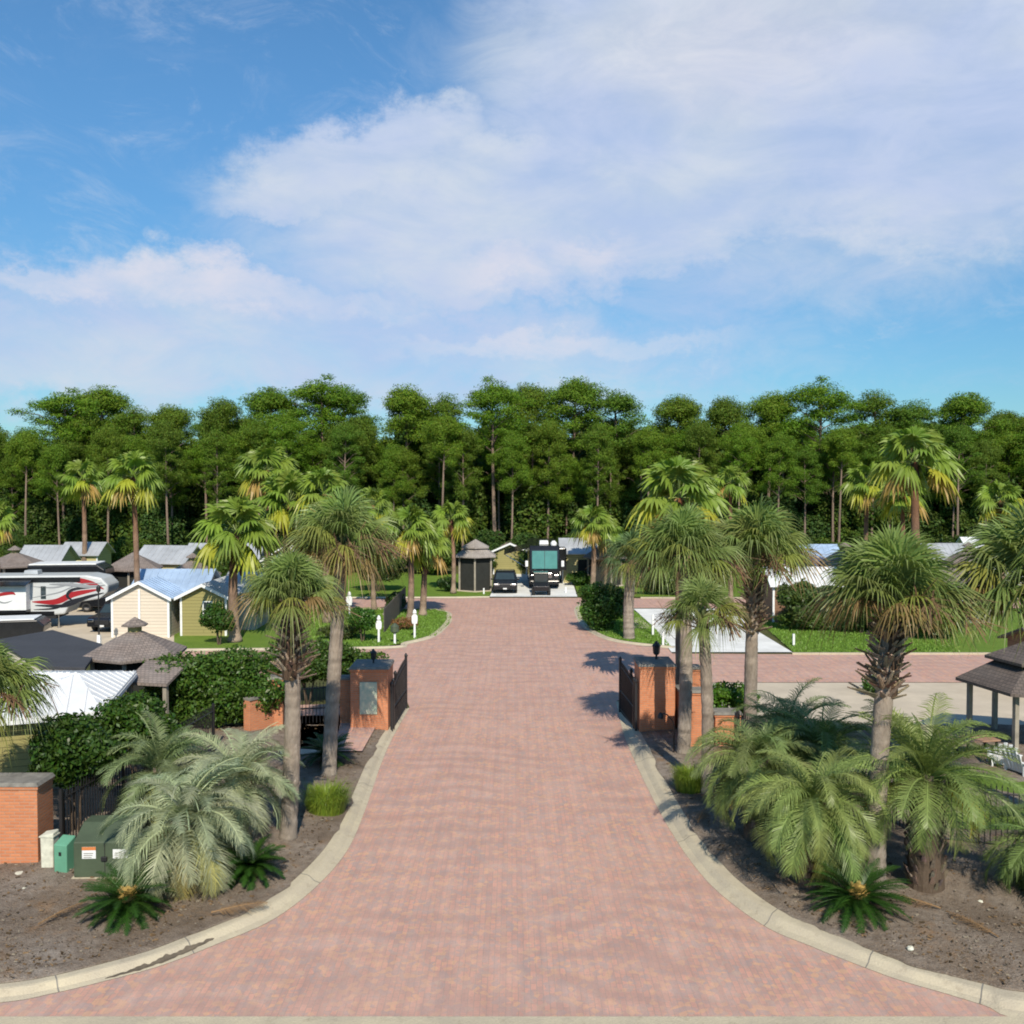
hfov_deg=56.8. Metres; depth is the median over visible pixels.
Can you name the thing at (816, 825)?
jelly palm
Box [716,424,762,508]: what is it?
pine tree
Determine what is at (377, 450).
pine tree
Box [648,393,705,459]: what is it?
pine tree
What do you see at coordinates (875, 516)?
woodland tree
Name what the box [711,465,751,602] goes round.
fan palm
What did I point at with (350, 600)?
site post
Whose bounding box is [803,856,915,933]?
sago palm
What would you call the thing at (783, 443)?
pine tree
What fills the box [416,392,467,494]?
pine tree
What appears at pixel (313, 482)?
fan palm
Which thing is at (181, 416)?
pine tree
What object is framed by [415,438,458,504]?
pine tree
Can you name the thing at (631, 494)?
pine tree
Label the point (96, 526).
woodland tree
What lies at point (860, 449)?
pine tree
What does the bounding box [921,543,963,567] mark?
cabin
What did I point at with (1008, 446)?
pine tree
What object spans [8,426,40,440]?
pine tree
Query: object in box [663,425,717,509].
pine tree
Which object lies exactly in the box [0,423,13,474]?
pine tree
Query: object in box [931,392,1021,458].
pine tree
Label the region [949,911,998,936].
fallen leaf
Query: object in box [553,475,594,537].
woodland tree
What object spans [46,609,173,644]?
paver court
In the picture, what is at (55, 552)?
cabin
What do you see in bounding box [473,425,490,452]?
woodland tree
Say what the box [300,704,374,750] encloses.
gate apron
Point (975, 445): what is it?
pine tree
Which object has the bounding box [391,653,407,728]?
iron gate
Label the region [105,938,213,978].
gutter dirt
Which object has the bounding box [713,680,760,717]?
bush
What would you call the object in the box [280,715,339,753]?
walkway
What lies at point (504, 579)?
parked car
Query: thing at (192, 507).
woodland tree
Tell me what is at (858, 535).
woodland tree
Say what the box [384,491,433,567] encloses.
woodland tree
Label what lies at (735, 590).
lawn
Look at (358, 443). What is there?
pine tree
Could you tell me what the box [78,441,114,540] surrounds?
pine tree
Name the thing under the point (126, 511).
woodland tree
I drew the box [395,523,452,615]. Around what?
fan palm
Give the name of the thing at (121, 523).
woodland tree
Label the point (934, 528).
woodland tree
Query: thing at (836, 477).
pine tree
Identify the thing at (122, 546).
woodland tree
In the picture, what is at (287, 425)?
pine tree
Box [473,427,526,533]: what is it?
pine tree
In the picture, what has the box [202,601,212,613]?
window
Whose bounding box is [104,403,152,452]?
pine tree
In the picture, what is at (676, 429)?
pine tree
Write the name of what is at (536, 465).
pine tree
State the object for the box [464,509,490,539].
woodland tree
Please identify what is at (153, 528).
woodland tree
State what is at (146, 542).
woodland tree
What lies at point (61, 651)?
carport
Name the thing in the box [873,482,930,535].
fan palm
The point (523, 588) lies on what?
driveway
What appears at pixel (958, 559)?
gazebo
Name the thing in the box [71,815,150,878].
transformer box
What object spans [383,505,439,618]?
fan palm
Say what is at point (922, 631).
garden tree
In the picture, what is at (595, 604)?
round bush
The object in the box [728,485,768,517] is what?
woodland tree
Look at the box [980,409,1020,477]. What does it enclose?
pine tree
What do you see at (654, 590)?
hedge
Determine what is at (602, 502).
woodland tree
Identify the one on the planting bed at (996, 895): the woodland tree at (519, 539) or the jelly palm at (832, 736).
the jelly palm at (832, 736)
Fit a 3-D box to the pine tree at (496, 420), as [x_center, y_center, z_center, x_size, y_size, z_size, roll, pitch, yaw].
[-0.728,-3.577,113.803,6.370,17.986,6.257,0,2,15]
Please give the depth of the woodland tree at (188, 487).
110.10 m
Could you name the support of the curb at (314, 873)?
on the ground at (320, 684)
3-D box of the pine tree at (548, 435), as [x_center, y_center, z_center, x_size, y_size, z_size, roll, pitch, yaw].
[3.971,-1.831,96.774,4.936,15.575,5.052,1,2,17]
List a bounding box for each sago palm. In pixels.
[72,857,174,935]
[219,834,285,891]
[300,732,354,768]
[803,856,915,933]
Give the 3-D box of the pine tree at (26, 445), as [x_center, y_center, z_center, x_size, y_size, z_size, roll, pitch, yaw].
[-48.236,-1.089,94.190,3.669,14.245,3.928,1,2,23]
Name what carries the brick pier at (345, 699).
on the ground at (320, 684)
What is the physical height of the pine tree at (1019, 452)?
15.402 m
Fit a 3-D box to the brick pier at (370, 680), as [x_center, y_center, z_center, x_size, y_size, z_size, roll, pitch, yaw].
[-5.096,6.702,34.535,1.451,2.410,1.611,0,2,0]
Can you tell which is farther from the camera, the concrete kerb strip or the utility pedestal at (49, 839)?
the utility pedestal at (49, 839)
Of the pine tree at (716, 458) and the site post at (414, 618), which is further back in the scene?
the pine tree at (716, 458)
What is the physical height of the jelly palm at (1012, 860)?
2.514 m
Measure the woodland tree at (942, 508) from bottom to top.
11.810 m
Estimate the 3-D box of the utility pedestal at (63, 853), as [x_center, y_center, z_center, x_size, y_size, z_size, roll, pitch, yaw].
[-10.067,7.751,21.322,0.330,0.853,0.335,0,2,12]
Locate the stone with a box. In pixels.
[907,946,913,950]
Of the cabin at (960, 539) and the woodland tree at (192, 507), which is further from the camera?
the woodland tree at (192, 507)
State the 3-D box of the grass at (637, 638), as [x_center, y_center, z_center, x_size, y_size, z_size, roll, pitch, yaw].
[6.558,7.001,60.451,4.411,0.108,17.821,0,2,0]
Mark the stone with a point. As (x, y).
(910, 948)
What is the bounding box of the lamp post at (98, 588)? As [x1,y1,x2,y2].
[96,585,101,643]
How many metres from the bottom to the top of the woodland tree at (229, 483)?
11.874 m
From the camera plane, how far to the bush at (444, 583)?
77.25 m
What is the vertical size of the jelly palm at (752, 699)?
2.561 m
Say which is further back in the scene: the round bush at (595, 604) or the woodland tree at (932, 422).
the woodland tree at (932, 422)
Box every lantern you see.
[370,649,376,662]
[652,641,660,658]
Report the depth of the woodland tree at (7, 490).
98.14 m
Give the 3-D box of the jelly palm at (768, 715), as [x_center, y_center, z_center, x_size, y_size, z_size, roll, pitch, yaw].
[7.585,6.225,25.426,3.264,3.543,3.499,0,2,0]
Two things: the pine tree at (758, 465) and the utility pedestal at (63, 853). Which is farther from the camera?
the pine tree at (758, 465)
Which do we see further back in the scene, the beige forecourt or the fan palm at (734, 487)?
the fan palm at (734, 487)
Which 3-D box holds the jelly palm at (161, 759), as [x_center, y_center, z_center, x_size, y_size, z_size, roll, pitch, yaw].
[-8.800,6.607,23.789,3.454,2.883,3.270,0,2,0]
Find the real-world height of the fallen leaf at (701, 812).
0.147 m
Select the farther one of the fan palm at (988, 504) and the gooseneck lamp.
the fan palm at (988, 504)
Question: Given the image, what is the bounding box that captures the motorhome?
[504,538,565,586]
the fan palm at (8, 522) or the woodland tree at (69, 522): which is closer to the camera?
the fan palm at (8, 522)
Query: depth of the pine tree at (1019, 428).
103.68 m
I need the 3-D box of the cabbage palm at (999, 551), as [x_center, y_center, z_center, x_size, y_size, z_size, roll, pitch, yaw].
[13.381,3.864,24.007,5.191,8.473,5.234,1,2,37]
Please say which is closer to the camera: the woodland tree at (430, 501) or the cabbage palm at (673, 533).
the cabbage palm at (673, 533)
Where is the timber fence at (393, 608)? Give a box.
[383,586,405,631]
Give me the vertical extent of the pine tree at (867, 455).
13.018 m
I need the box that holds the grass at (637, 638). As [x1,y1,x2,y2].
[576,606,670,645]
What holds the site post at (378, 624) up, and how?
on the lawn at (252, 638)
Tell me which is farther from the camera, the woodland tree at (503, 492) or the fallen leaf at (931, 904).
the woodland tree at (503, 492)
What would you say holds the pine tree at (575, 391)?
on the ground at (320, 684)
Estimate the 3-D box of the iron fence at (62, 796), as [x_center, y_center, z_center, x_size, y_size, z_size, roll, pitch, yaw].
[-10.119,7.254,26.463,0.070,1.820,8.674,0,2,6]
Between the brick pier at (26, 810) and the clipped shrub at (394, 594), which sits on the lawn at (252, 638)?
the clipped shrub at (394, 594)
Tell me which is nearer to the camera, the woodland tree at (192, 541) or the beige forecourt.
the beige forecourt
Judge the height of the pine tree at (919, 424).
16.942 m
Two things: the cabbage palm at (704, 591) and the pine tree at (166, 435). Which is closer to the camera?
the cabbage palm at (704, 591)
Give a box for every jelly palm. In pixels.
[94,710,220,837]
[97,753,264,903]
[173,722,303,847]
[683,715,828,842]
[726,747,907,890]
[731,677,859,801]
[732,696,814,770]
[756,695,894,811]
[973,797,1023,892]
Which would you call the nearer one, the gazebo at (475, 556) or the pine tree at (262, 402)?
the gazebo at (475, 556)
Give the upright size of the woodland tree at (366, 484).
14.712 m
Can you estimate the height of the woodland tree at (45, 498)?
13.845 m
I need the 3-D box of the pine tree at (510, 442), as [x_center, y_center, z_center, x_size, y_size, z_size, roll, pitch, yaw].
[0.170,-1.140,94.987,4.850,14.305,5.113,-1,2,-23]
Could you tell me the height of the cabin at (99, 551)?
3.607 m
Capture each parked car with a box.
[79,587,124,611]
[87,601,110,630]
[491,569,518,592]
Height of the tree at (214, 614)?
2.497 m
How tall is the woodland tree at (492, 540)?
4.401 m
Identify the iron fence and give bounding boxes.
[59,703,214,837]
[736,709,907,830]
[945,783,1023,845]
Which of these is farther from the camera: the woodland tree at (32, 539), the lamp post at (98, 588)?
the woodland tree at (32, 539)
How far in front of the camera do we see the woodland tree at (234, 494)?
99.34 m
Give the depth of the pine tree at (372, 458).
101.20 m
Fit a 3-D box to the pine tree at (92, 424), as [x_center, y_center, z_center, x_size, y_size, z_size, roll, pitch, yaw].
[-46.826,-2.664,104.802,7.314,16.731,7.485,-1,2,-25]
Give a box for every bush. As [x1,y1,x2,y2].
[316,624,363,639]
[391,617,418,629]
[436,575,451,591]
[565,571,590,585]
[576,580,623,630]
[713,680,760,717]
[775,577,827,629]
[861,675,874,692]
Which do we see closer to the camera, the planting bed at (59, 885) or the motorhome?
the planting bed at (59, 885)
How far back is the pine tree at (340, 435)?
94.73 m
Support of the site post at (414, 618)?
on the lawn at (252, 638)
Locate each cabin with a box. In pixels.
[0,670,136,786]
[19,545,80,560]
[63,542,115,564]
[106,568,220,637]
[139,545,200,568]
[174,571,268,635]
[188,543,263,567]
[492,541,526,573]
[558,538,597,582]
[760,566,843,622]
[805,544,839,566]
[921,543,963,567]
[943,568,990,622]
[956,537,1022,584]
[997,627,1023,646]
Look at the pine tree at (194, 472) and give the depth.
106.74 m
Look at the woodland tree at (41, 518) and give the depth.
98.08 m
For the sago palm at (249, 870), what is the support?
on the planting bed at (59, 885)
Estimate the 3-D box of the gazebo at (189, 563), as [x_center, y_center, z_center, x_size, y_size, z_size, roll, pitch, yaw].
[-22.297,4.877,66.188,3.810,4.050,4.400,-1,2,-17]
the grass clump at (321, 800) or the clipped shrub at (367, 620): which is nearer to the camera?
the grass clump at (321, 800)
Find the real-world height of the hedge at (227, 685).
3.099 m
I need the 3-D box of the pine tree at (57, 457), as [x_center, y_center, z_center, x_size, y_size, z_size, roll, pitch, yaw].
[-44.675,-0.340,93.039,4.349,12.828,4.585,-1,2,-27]
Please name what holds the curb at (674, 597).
on the ground at (320, 684)
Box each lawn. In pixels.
[174,609,446,647]
[300,572,492,596]
[575,572,1021,596]
[603,613,665,644]
[766,609,1022,651]
[850,757,1023,829]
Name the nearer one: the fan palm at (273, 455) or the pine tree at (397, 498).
the fan palm at (273, 455)
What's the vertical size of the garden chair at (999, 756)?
0.980 m
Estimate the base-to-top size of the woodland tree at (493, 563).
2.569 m
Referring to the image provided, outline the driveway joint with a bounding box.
[496,580,697,638]
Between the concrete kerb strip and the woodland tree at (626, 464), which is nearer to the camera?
the concrete kerb strip
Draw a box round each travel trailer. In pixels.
[0,569,118,627]
[27,561,114,607]
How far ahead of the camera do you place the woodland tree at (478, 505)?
101.36 m
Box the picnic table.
[956,735,1000,758]
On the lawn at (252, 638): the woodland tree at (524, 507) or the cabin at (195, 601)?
the cabin at (195, 601)
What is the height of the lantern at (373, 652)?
0.520 m
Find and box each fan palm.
[0,502,23,544]
[55,458,107,560]
[99,450,167,582]
[188,495,282,642]
[233,442,301,610]
[253,469,309,598]
[293,467,350,623]
[354,486,394,609]
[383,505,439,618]
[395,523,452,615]
[430,500,472,593]
[567,503,616,586]
[584,514,623,582]
[622,455,736,683]
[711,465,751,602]
[838,461,892,543]
[863,425,965,633]
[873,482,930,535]
[972,479,1023,614]
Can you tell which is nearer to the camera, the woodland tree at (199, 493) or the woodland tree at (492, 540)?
the woodland tree at (492, 540)
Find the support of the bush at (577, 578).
on the lawn at (735, 590)
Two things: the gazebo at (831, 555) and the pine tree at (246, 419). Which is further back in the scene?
the pine tree at (246, 419)
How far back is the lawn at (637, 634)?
55.71 m
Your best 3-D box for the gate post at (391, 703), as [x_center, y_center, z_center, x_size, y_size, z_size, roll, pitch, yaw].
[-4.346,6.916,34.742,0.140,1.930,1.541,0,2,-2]
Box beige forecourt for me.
[713,683,1023,724]
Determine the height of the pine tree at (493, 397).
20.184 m
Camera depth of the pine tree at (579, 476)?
103.08 m
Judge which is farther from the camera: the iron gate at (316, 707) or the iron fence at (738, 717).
the iron gate at (316, 707)
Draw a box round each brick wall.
[243,693,274,730]
[675,684,678,728]
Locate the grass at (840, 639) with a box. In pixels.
[762,618,960,651]
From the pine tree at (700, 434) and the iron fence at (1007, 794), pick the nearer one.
the iron fence at (1007, 794)
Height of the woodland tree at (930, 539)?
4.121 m
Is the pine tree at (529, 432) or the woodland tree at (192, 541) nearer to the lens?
the woodland tree at (192, 541)
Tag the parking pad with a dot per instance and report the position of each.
(18, 658)
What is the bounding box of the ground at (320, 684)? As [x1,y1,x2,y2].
[0,558,1022,1015]
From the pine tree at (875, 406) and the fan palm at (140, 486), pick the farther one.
the pine tree at (875, 406)
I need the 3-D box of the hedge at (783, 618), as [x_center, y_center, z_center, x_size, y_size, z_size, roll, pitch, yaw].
[19.347,6.629,57.370,7.303,1.298,1.878,0,2,0]
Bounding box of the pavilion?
[127,660,204,722]
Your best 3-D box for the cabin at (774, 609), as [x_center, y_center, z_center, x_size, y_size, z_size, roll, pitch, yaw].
[18.730,5.288,61.799,4.800,3.507,3.800,0,2,0]
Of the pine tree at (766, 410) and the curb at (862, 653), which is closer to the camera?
the curb at (862, 653)
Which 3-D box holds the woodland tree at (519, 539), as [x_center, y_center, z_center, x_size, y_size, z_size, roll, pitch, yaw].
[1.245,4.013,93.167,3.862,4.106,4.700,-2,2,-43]
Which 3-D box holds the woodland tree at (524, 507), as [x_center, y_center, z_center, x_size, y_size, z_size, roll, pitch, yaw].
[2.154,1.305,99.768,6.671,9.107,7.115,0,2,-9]
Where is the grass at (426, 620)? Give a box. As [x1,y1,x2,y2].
[303,607,450,646]
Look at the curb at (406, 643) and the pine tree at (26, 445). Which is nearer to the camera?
the curb at (406, 643)
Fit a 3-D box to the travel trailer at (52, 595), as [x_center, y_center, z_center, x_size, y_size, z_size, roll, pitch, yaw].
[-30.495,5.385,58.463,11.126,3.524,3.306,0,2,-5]
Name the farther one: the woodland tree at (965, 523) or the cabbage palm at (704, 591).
the woodland tree at (965, 523)
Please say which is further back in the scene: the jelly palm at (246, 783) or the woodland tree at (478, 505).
the woodland tree at (478, 505)
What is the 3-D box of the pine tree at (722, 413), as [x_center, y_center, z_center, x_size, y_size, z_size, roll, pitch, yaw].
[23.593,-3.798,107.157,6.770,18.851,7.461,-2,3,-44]
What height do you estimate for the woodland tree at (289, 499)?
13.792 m
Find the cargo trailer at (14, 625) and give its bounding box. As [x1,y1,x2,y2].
[0,614,50,638]
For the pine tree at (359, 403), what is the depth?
103.46 m
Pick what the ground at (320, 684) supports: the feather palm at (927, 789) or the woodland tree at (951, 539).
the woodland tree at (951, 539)
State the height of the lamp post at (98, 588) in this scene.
3.420 m
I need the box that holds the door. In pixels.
[578,560,586,582]
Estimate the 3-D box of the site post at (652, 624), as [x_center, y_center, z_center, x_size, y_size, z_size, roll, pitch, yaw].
[8.261,6.612,55.556,0.120,1.196,0.120,0,2,0]
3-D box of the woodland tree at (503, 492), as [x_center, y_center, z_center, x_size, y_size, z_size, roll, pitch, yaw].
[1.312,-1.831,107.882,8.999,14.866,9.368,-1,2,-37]
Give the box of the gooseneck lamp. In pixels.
[658,712,674,752]
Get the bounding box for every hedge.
[139,643,303,727]
[258,638,358,704]
[323,644,389,673]
[635,573,725,594]
[770,611,872,630]
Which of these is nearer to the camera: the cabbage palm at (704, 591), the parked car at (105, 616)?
the cabbage palm at (704, 591)
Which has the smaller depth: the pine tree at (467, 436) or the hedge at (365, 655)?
the hedge at (365, 655)
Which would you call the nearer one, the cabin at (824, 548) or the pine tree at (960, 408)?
the cabin at (824, 548)
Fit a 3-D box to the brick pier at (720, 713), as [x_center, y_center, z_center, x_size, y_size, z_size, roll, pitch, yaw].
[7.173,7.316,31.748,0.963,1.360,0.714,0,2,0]
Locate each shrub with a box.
[26,709,123,830]
[88,690,190,796]
[344,606,379,640]
[384,591,406,606]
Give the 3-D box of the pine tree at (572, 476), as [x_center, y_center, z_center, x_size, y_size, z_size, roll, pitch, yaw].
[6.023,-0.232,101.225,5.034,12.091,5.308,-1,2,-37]
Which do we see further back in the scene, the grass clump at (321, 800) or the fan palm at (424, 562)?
the fan palm at (424, 562)
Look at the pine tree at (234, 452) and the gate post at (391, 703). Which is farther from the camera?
the pine tree at (234, 452)
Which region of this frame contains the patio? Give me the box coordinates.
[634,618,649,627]
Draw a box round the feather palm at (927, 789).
[831,693,1023,893]
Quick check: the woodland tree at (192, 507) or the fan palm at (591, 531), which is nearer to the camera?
the fan palm at (591, 531)
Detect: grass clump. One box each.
[298,775,358,816]
[666,760,714,793]
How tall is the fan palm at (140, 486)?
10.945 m
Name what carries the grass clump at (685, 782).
on the planting bed at (996, 895)
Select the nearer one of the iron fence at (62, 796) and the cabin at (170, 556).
the iron fence at (62, 796)
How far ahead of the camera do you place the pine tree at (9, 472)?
97.15 m
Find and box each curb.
[0,708,408,1001]
[78,608,451,650]
[346,596,489,597]
[574,604,674,647]
[616,701,1023,1016]
[640,597,1017,598]
[791,652,990,654]
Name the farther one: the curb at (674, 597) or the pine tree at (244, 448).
the pine tree at (244, 448)
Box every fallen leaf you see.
[38,901,86,924]
[211,900,266,914]
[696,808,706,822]
[896,893,940,908]
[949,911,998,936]
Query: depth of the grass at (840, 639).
53.24 m
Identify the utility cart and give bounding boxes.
[531,571,550,594]
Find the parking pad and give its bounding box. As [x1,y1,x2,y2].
[4,652,62,670]
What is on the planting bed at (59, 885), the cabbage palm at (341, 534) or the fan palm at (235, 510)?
the cabbage palm at (341, 534)
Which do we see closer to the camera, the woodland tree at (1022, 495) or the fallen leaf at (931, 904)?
the fallen leaf at (931, 904)
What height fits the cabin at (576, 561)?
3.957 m
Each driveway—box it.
[490,570,576,596]
[634,609,790,651]
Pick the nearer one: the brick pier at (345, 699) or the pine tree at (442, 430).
the brick pier at (345, 699)
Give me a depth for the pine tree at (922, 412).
102.19 m
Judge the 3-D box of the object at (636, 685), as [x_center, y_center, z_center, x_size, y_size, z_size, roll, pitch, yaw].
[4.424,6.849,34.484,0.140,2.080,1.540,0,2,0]
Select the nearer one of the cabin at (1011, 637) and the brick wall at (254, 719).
the brick wall at (254, 719)
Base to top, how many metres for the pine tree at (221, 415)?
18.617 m
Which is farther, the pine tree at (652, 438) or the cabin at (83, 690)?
the pine tree at (652, 438)
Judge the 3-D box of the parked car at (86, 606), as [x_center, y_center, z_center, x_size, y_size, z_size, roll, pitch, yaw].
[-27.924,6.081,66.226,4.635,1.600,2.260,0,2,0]
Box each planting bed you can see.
[0,724,384,982]
[637,724,1023,991]
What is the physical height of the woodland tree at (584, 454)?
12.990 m
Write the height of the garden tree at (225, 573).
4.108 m
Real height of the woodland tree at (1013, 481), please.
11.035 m
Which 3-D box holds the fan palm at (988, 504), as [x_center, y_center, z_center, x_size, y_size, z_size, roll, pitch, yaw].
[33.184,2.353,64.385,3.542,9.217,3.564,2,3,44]
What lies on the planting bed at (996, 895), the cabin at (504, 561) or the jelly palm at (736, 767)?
the jelly palm at (736, 767)
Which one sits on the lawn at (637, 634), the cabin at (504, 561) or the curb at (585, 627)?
the curb at (585, 627)
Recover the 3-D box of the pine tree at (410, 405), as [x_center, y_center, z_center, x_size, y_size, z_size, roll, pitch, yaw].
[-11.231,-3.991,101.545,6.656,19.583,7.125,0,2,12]
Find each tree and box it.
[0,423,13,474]
[0,425,13,442]
[0,431,9,485]
[0,440,33,492]
[0,453,34,529]
[0,474,32,548]
[0,533,42,555]
[0,547,4,556]
[1,429,46,537]
[2,445,48,489]
[4,387,108,502]
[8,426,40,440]
[13,496,62,543]
[20,468,60,515]
[32,437,85,544]
[32,443,73,544]
[37,442,82,515]
[42,540,60,544]
[55,497,99,544]
[56,412,109,485]
[71,384,134,434]
[71,495,114,542]
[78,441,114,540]
[85,424,130,542]
[100,492,149,541]
[102,466,168,523]
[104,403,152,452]
[104,435,156,521]
[109,534,141,561]
[138,494,191,544]
[139,538,160,547]
[141,403,202,497]
[145,418,189,544]
[148,444,201,486]
[148,447,198,525]
[167,485,194,498]
[177,549,229,574]
[179,493,208,523]
[180,440,235,541]
[180,457,202,495]
[180,540,206,545]
[181,514,205,542]
[187,417,214,444]
[189,396,247,495]
[190,475,245,516]
[195,428,237,507]
[198,601,234,644]
[203,426,243,496]
[218,485,263,540]
[220,560,274,607]
[222,470,245,496]
[225,386,313,545]
[226,417,287,514]
[232,422,267,502]
[238,414,254,425]
[264,443,300,548]
[266,407,315,470]
[272,373,359,462]
[277,505,296,547]
[288,435,338,559]
[292,433,368,487]
[308,382,385,464]
[317,420,373,492]
[318,422,366,491]
[333,415,383,489]
[352,482,392,529]
[357,552,405,591]
[365,451,403,487]
[367,444,388,484]
[371,443,415,516]
[374,382,435,489]
[376,445,427,568]
[378,415,456,505]
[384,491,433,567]
[395,435,435,493]
[410,460,466,510]
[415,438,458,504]
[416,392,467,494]
[421,411,465,571]
[428,514,461,554]
[428,535,456,574]
[431,448,502,511]
[440,425,484,549]
[444,473,491,558]
[457,376,538,531]
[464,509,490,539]
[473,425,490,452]
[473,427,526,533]
[474,529,506,559]
[482,408,521,436]
[484,485,506,525]
[485,430,536,538]
[486,444,549,535]
[488,512,513,541]
[490,550,497,569]
[501,381,568,438]
[502,481,563,540]
[507,532,538,571]
[509,419,558,525]
[525,445,579,484]
[530,418,574,537]
[535,519,560,538]
[536,375,627,460]
[543,454,590,534]
[544,453,584,499]
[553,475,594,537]
[554,533,577,543]
[556,486,608,535]
[561,450,589,478]
[565,388,656,496]
[568,420,610,453]
[568,436,589,454]
[576,449,632,508]
[577,421,618,505]
[583,422,634,491]
[591,437,626,514]
[593,450,646,506]
[599,486,630,539]
[611,531,630,566]
[618,429,665,500]
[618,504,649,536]
[626,455,650,505]
[632,424,668,495]
[633,489,646,504]
[643,481,694,511]
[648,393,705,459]
[659,424,690,458]
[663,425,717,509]
[680,418,723,494]
[697,449,733,500]
[700,425,743,511]
[701,394,751,476]
[713,511,728,522]
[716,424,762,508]
[721,418,769,504]
[724,497,751,523]
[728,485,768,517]
[729,421,764,488]
[736,390,803,496]
[743,476,757,496]
[750,448,786,497]
[754,430,809,510]
[758,420,804,478]
[761,452,839,514]
[763,496,798,533]
[767,375,876,499]
[767,437,814,488]
[780,445,827,533]
[786,413,826,443]
[788,512,835,543]
[798,447,849,498]
[807,488,855,539]
[809,430,862,543]
[814,536,840,548]
[819,425,862,541]
[822,490,875,542]
[827,596,882,632]
[839,434,877,480]
[840,528,872,550]
[843,388,909,466]
[846,480,899,537]
[853,423,870,438]
[853,443,895,535]
[865,424,910,527]
[871,398,947,462]
[887,419,927,428]
[894,493,945,542]
[905,446,954,517]
[905,506,944,541]
[905,600,966,638]
[909,427,943,508]
[920,418,944,433]
[920,534,933,542]
[929,452,973,538]
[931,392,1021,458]
[931,459,994,536]
[938,497,975,542]
[941,422,988,534]
[943,533,967,542]
[954,429,993,464]
[961,463,1019,536]
[968,437,1007,523]
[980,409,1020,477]
[983,428,1022,485]
[990,430,1023,480]
[1003,430,1023,473]
[1005,413,1023,491]
[1011,456,1023,498]
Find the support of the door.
in the cabin at (576, 561)
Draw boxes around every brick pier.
[0,773,54,863]
[267,674,283,725]
[340,675,349,722]
[348,659,393,731]
[633,656,676,731]
[691,687,701,746]
[692,664,700,686]
[713,708,742,745]
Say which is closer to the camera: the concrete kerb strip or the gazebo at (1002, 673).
the concrete kerb strip
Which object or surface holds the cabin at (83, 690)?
on the ground at (320, 684)
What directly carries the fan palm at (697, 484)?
on the ground at (320, 684)
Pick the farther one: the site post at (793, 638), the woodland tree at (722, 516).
the woodland tree at (722, 516)
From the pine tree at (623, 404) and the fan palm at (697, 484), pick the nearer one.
the fan palm at (697, 484)
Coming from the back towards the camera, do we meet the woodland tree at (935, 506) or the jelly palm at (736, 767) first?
the woodland tree at (935, 506)
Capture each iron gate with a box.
[284,681,339,722]
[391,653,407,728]
[619,656,635,728]
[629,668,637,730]
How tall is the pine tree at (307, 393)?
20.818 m
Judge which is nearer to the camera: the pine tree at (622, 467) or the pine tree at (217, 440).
the pine tree at (217, 440)
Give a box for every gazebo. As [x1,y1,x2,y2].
[0,546,41,572]
[84,617,186,696]
[111,552,163,587]
[175,553,220,573]
[455,539,495,591]
[583,541,626,585]
[817,543,850,587]
[942,542,978,567]
[955,642,1023,753]
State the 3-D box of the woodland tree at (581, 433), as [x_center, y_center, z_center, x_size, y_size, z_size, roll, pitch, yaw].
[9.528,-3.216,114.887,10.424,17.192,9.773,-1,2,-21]
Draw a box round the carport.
[0,630,101,670]
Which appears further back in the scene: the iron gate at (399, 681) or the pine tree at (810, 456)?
the pine tree at (810, 456)
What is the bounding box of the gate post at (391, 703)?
[390,671,396,731]
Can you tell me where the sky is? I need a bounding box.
[0,0,1023,447]
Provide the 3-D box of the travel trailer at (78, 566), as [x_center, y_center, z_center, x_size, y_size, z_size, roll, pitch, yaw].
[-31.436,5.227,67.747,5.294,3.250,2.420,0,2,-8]
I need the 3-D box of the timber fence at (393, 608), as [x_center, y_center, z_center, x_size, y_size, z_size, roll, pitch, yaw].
[-7.657,6.257,62.262,0.090,1.440,12.118,0,2,0]
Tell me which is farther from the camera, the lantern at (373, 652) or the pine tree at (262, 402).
the pine tree at (262, 402)
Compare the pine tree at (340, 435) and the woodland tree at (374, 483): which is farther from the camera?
the woodland tree at (374, 483)
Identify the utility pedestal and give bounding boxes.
[39,829,59,867]
[54,835,74,872]
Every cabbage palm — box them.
[0,640,67,768]
[222,547,360,840]
[261,485,411,776]
[585,527,667,639]
[614,502,761,753]
[650,572,751,793]
[690,493,833,732]
[789,521,1006,892]
[940,499,1023,663]
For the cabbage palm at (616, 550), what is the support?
on the lawn at (637, 634)
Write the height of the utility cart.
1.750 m
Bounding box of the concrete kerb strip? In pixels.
[0,1016,1023,1023]
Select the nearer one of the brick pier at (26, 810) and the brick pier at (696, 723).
the brick pier at (26, 810)
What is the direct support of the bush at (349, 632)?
on the lawn at (252, 638)
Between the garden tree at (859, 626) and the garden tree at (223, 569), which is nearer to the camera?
the garden tree at (859, 626)
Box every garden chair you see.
[986,743,1018,765]
[1001,747,1023,776]
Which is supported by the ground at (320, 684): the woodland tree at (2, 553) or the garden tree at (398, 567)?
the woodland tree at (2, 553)
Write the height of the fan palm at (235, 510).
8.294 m
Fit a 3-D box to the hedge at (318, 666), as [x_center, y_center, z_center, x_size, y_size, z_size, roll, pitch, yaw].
[-8.437,6.435,38.338,4.423,2.721,2.169,0,2,0]
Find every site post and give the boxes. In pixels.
[346,591,351,612]
[376,615,381,641]
[390,623,398,643]
[412,609,417,637]
[652,614,653,634]
[792,634,794,644]
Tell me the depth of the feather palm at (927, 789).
20.04 m
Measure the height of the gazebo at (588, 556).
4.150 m

